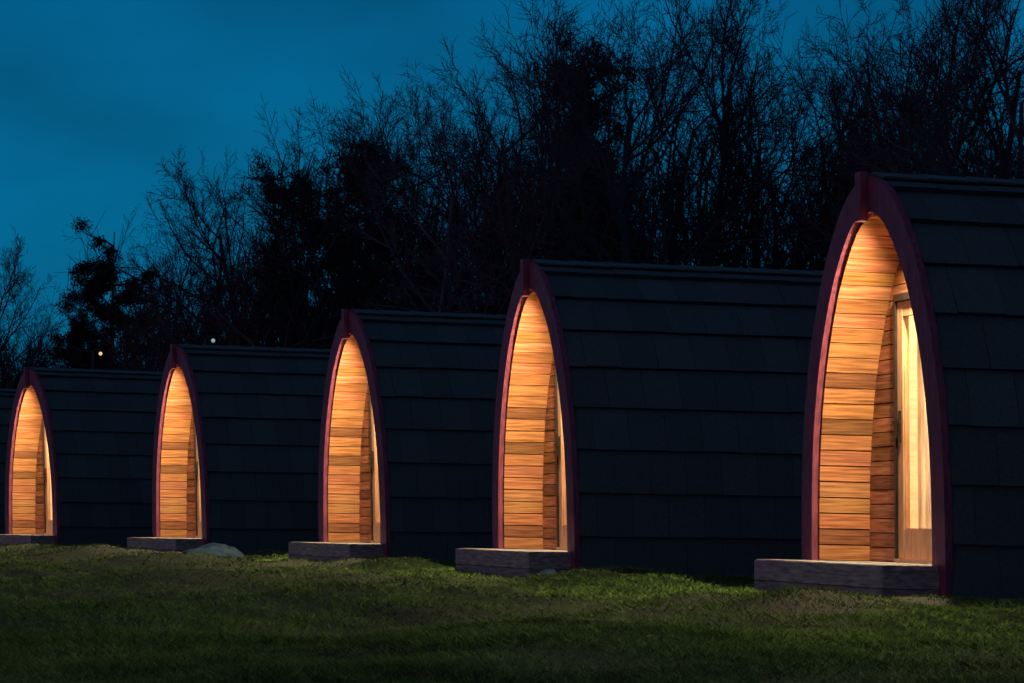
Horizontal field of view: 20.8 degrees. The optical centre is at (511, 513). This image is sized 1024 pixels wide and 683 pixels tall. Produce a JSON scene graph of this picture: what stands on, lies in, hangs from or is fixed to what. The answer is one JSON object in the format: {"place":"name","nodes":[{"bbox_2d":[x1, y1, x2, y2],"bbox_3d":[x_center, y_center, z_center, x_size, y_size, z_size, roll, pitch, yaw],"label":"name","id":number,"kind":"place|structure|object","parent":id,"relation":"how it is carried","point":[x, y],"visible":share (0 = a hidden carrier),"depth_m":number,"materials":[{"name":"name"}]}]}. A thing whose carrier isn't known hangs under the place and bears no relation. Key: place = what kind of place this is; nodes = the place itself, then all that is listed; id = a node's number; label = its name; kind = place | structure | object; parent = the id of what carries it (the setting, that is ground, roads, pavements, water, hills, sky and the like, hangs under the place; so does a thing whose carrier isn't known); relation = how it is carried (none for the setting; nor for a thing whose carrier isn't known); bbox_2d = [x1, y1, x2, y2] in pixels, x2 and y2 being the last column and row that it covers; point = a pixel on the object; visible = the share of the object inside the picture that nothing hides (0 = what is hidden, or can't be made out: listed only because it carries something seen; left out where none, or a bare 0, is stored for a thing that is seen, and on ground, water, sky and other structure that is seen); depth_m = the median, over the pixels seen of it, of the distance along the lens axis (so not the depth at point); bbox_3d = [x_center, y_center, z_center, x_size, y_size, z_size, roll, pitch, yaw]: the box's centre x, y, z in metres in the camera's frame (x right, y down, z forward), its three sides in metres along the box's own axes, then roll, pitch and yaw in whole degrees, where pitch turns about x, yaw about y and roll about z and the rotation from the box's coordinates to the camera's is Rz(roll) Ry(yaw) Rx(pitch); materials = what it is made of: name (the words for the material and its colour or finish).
{"place":"outdoors","nodes":[
{"label":"outdoors","id":0,"kind":"place"},
{"bbox_2d":[50,290,116,369],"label":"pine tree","id":1,"kind":"object","parent":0,"point":[91,346],"visible":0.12,"depth_m":89.78,"materials":[{"name":"black plant"}]},
{"bbox_2d":[0,543,1023,682],"bbox_3d":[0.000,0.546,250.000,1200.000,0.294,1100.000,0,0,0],"label":"ground","id":2,"kind":"structure","parent":0,"point":[79,552],"depth_m":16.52,"materials":[{"name":"green plant"}]},
{"bbox_2d":[0,388,16,533],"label":"camping pod","id":3,"kind":"object","parent":2,"relation":"on","point":[7,396],"visible":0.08,"depth_m":51.15,"materials":[{"name":"black wood"}]},
{"bbox_2d":[0,297,37,386],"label":"bare tree","id":4,"kind":"object","parent":2,"relation":"on","point":[12,366],"visible":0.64,"depth_m":87.82,"materials":[{"name":"black plant"}]},
{"bbox_2d":[0,226,69,388],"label":"bare tree","id":5,"kind":"object","parent":2,"relation":"on","point":[15,280],"visible":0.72,"depth_m":92.13,"materials":[{"name":"black plant"}]},
{"bbox_2d":[0,367,162,545],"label":"camping pod","id":6,"kind":"object","parent":2,"relation":"on","point":[79,458],"visible":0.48,"depth_m":44.49,"materials":[{"name":"black wood"}]},
{"bbox_2d":[44,426,52,534],"bbox_3d":[-7.362,-0.583,45.193,0.110,1.853,1.050,0,0,-27],"label":"door leaf","id":7,"kind":"structure","parent":6,"relation":"in","point":[49,523],"depth_m":45.56,"materials":[{"name":"brown wood"}]},
{"bbox_2d":[91,349,102,368],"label":"street lamp","id":8,"kind":"object","parent":2,"relation":"on","point":[92,359],"visible":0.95,"depth_m":68.97,"materials":[{"name":"black metal"}]},
{"bbox_2d":[34,210,168,369],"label":"pine tree","id":9,"kind":"object","parent":2,"relation":"on","point":[99,281],"visible":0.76,"depth_m":86.24,"materials":[{"name":"black plant"}]},
{"bbox_2d":[103,286,172,371],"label":"bare tree","id":10,"kind":"object","parent":2,"relation":"on","point":[134,346],"visible":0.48,"depth_m":79.97,"materials":[{"name":"black plant"}]},
{"bbox_2d":[65,209,243,371],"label":"bare tree","id":11,"kind":"object","parent":2,"relation":"on","point":[188,286],"visible":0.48,"depth_m":83.88,"materials":[{"name":"black plant"}]},
{"bbox_2d":[55,174,301,363],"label":"bare tree","id":12,"kind":"object","parent":2,"relation":"on","point":[127,268],"visible":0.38,"depth_m":85.38,"materials":[{"name":"black plant"}]},
{"bbox_2d":[204,336,214,344],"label":"street lamp","id":13,"kind":"object","parent":2,"relation":"on","point":[205,341],"visible":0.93,"depth_m":68.97,"materials":[{"name":"black metal"}]},
{"bbox_2d":[145,232,276,359],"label":"bare tree","id":14,"kind":"object","parent":2,"relation":"on","point":[226,250],"visible":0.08,"depth_m":95.57,"materials":[{"name":"black plant"}]},
{"bbox_2d":[181,543,243,558],"bbox_3d":[-3.706,0.533,34.493,0.822,0.344,0.676,0,0,0],"label":"boulder","id":15,"kind":"object","parent":2,"relation":"on","point":[217,549],"visible":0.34,"depth_m":34.29,"materials":[{"name":"grey stone"}]},
{"bbox_2d":[127,344,330,553],"bbox_3d":[-2.545,-0.762,39.795,5.315,3.168,2.810,1,0,-22],"label":"camping pod","id":16,"kind":"object","parent":2,"relation":"on","point":[236,448],"visible":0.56,"depth_m":38.30,"materials":[{"name":"black wood"}]},
{"bbox_2d":[195,439,201,537],"bbox_3d":[-4.237,-0.584,39.101,0.111,1.853,1.050,0,0,-22],"label":"door leaf","id":17,"kind":"structure","parent":16,"relation":"in","point":[198,478],"depth_m":39.49,"materials":[{"name":"brown wood"}]},
{"bbox_2d":[109,145,353,359],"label":"bare tree","id":18,"kind":"object","parent":2,"relation":"on","point":[236,337],"visible":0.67,"depth_m":81.59,"materials":[{"name":"black plant"}]},
{"bbox_2d":[237,146,353,348],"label":"ivy clad tree","id":19,"kind":"object","parent":2,"relation":"on","point":[283,276],"visible":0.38,"depth_m":79.15,"materials":[{"name":"black plant"}]},
{"bbox_2d":[126,92,512,345],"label":"bare tree","id":20,"kind":"object","parent":2,"relation":"on","point":[357,126],"visible":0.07,"depth_m":90.75,"materials":[{"name":"black plant"}]},
{"bbox_2d":[182,96,491,348],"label":"bare tree","id":21,"kind":"object","parent":2,"relation":"on","point":[293,311],"visible":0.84,"depth_m":78.29,"materials":[{"name":"black plant"}]},
{"bbox_2d":[291,114,456,347],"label":"ivy clad tree","id":22,"kind":"object","parent":2,"relation":"on","point":[352,236],"visible":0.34,"depth_m":83.44,"materials":[{"name":"black plant"}]},
{"bbox_2d":[219,90,531,348],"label":"bare tree","id":23,"kind":"object","parent":2,"relation":"on","point":[359,240],"visible":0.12,"depth_m":90.42,"materials":[{"name":"black plant"}]},
{"bbox_2d":[237,124,516,310],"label":"bare tree","id":24,"kind":"object","parent":2,"relation":"on","point":[389,211],"visible":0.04,"depth_m":95.92,"materials":[{"name":"black plant"}]},
{"bbox_2d":[289,309,506,561],"bbox_3d":[0.287,-0.757,33.023,5.315,3.168,2.810,1,0,-19],"label":"camping pod","id":25,"kind":"object","parent":2,"relation":"on","point":[406,439],"visible":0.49,"depth_m":31.57,"materials":[{"name":"black wood"}]},
{"bbox_2d":[370,404,379,542],"bbox_3d":[-1.440,-0.583,32.412,0.110,1.853,1.050,0,0,-20],"label":"door leaf","id":26,"kind":"structure","parent":25,"relation":"in","point":[375,480],"depth_m":32.80,"materials":[{"name":"brown wood"}]},
{"bbox_2d":[308,67,539,327],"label":"bare tree","id":27,"kind":"object","parent":2,"relation":"on","point":[409,256],"visible":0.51,"depth_m":83.48,"materials":[{"name":"black plant"}]},
{"bbox_2d":[289,71,635,304],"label":"bare tree","id":28,"kind":"object","parent":2,"relation":"on","point":[337,119],"visible":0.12,"depth_m":95.37,"materials":[{"name":"black plant"}]},
{"bbox_2d":[321,59,610,313],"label":"bare tree","id":29,"kind":"object","parent":2,"relation":"on","point":[445,284],"visible":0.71,"depth_m":75.47,"materials":[{"name":"black plant"}]},
{"bbox_2d":[379,34,565,314],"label":"bare tree","id":30,"kind":"object","parent":2,"relation":"on","point":[477,190],"visible":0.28,"depth_m":85.11,"materials":[{"name":"black plant"}]},
{"bbox_2d":[0,30,1023,388],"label":"distant woodland","id":31,"kind":"object","parent":2,"relation":"on","point":[766,258],"depth_m":92.92,"materials":[{"name":"black plant"}]},
{"bbox_2d":[334,20,692,316],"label":"bare tree","id":32,"kind":"object","parent":2,"relation":"on","point":[530,128],"visible":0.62,"depth_m":76.84,"materials":[{"name":"black plant"}]},
{"bbox_2d":[399,0,681,314],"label":"bare tree","id":33,"kind":"object","parent":2,"relation":"on","point":[535,108],"visible":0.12,"depth_m":88.15,"materials":[{"name":"black plant"}]},
{"bbox_2d":[536,569,557,576],"bbox_3d":[0.283,0.497,22.508,0.171,0.107,0.182,0,0,32],"label":"boulder","id":34,"kind":"object","parent":2,"relation":"on","point":[548,571],"visible":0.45,"depth_m":22.45,"materials":[{"name":"grey stone"}]},
{"bbox_2d":[492,17,656,313],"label":"ivy clad tree","id":35,"kind":"object","parent":2,"relation":"on","point":[596,110],"visible":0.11,"depth_m":82.50,"materials":[{"name":"black plant"}]},
{"bbox_2d":[432,0,736,273],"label":"bare tree","id":36,"kind":"object","parent":2,"relation":"on","point":[612,246],"visible":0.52,"depth_m":79.17,"materials":[{"name":"black plant"}]},
{"bbox_2d":[480,88,728,278],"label":"bare tree","id":37,"kind":"object","parent":2,"relation":"on","point":[632,164],"visible":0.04,"depth_m":96.91,"materials":[{"name":"black plant"}]},
{"bbox_2d":[411,0,804,299],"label":"bare tree","id":38,"kind":"object","parent":2,"relation":"on","point":[623,205],"visible":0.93,"depth_m":75.96,"materials":[{"name":"black plant"}]},
{"bbox_2d":[554,132,663,263],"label":"ivy clad tree","id":39,"kind":"object","parent":2,"relation":"on","point":[611,152],"depth_m":83.83,"materials":[{"name":"black plant"}]},
{"bbox_2d":[455,259,822,577],"bbox_3d":[2.378,-0.750,26.560,5.315,3.168,2.810,1,0,-15],"label":"camping pod","id":40,"kind":"object","parent":2,"relation":"on","point":[649,416],"visible":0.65,"depth_m":25.20,"materials":[{"name":"black wood"}]},
{"bbox_2d":[556,382,566,549],"bbox_3d":[0.610,-0.582,26.073,0.110,1.854,1.050,0,0,-15],"label":"door leaf","id":41,"kind":"structure","parent":40,"relation":"in","point":[561,463],"depth_m":26.47,"materials":[{"name":"brown wood"}]},
{"bbox_2d":[447,0,851,313],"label":"bare tree","id":42,"kind":"object","parent":2,"relation":"on","point":[768,175],"visible":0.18,"depth_m":91.44,"materials":[{"name":"black plant"}]},
{"bbox_2d":[527,0,818,269],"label":"bare tree","id":43,"kind":"object","parent":2,"relation":"on","point":[721,200],"visible":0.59,"depth_m":83.34,"materials":[{"name":"black plant"}]},
{"bbox_2d":[666,1,848,269],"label":"bare tree","id":44,"kind":"object","parent":2,"relation":"on","point":[747,84],"visible":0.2,"depth_m":89.47,"materials":[{"name":"black plant"}]},
{"bbox_2d":[695,58,936,270],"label":"bare tree","id":45,"kind":"object","parent":2,"relation":"on","point":[810,187],"visible":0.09,"depth_m":94.54,"materials":[{"name":"black plant"}]},
{"bbox_2d":[691,16,977,270],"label":"bare tree","id":46,"kind":"object","parent":2,"relation":"on","point":[824,183],"visible":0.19,"depth_m":88.54,"materials":[{"name":"black plant"}]},
{"bbox_2d":[700,37,990,270],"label":"bare tree","id":47,"kind":"object","parent":2,"relation":"on","point":[848,142],"visible":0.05,"depth_m":97.18,"materials":[{"name":"black plant"}]},
{"bbox_2d":[702,0,1023,269],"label":"bare tree","id":48,"kind":"object","parent":2,"relation":"on","point":[989,100],"visible":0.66,"depth_m":79.55,"materials":[{"name":"black plant"}]},
{"bbox_2d":[751,0,1017,261],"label":"bare tree","id":49,"kind":"object","parent":2,"relation":"on","point":[889,131],"visible":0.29,"depth_m":81.49,"materials":[{"name":"black plant"}]},
{"bbox_2d":[754,171,1023,599],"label":"camping pod","id":50,"kind":"object","parent":2,"relation":"on","point":[913,462],"visible":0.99,"depth_m":18.96,"materials":[{"name":"black wood"}]},
{"bbox_2d":[894,300,931,563],"bbox_3d":[2.899,-0.580,19.428,0.110,1.854,1.050,0,0,-13],"label":"door leaf","id":51,"kind":"structure","parent":50,"relation":"in","point":[915,544],"depth_m":19.83,"materials":[{"name":"brown wood"}]},
{"bbox_2d":[795,9,1023,223],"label":"bare tree","id":52,"kind":"object","parent":2,"relation":"on","point":[870,69],"visible":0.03,"depth_m":99.94,"materials":[{"name":"black plant"}]},
{"bbox_2d":[821,0,1023,224],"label":"bare tree","id":53,"kind":"object","parent":2,"relation":"on","point":[933,165],"visible":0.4,"depth_m":74.46,"materials":[{"name":"black plant"}]},
{"bbox_2d":[830,0,1023,182],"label":"bare tree","id":54,"kind":"object","parent":2,"relation":"on","point":[993,145],"visible":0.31,"depth_m":82.89,"materials":[{"name":"black plant"}]},
{"bbox_2d":[971,111,1017,176],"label":"bare tree","id":55,"kind":"object","parent":2,"relation":"on","point":[988,132],"visible":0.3,"depth_m":83.17,"materials":[{"name":"black plant"}]},
{"bbox_2d":[994,76,1023,178],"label":"bare tree","id":56,"kind":"object","parent":2,"relation":"on","point":[1013,139],"visible":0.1,"depth_m":82.26,"materials":[{"name":"black plant"}]},
{"bbox_2d":[0,0,1023,379],"label":"sky","id":57,"kind":"structure","parent":0,"point":[94,94],"materials":[{"name":"blue"}]}
]}

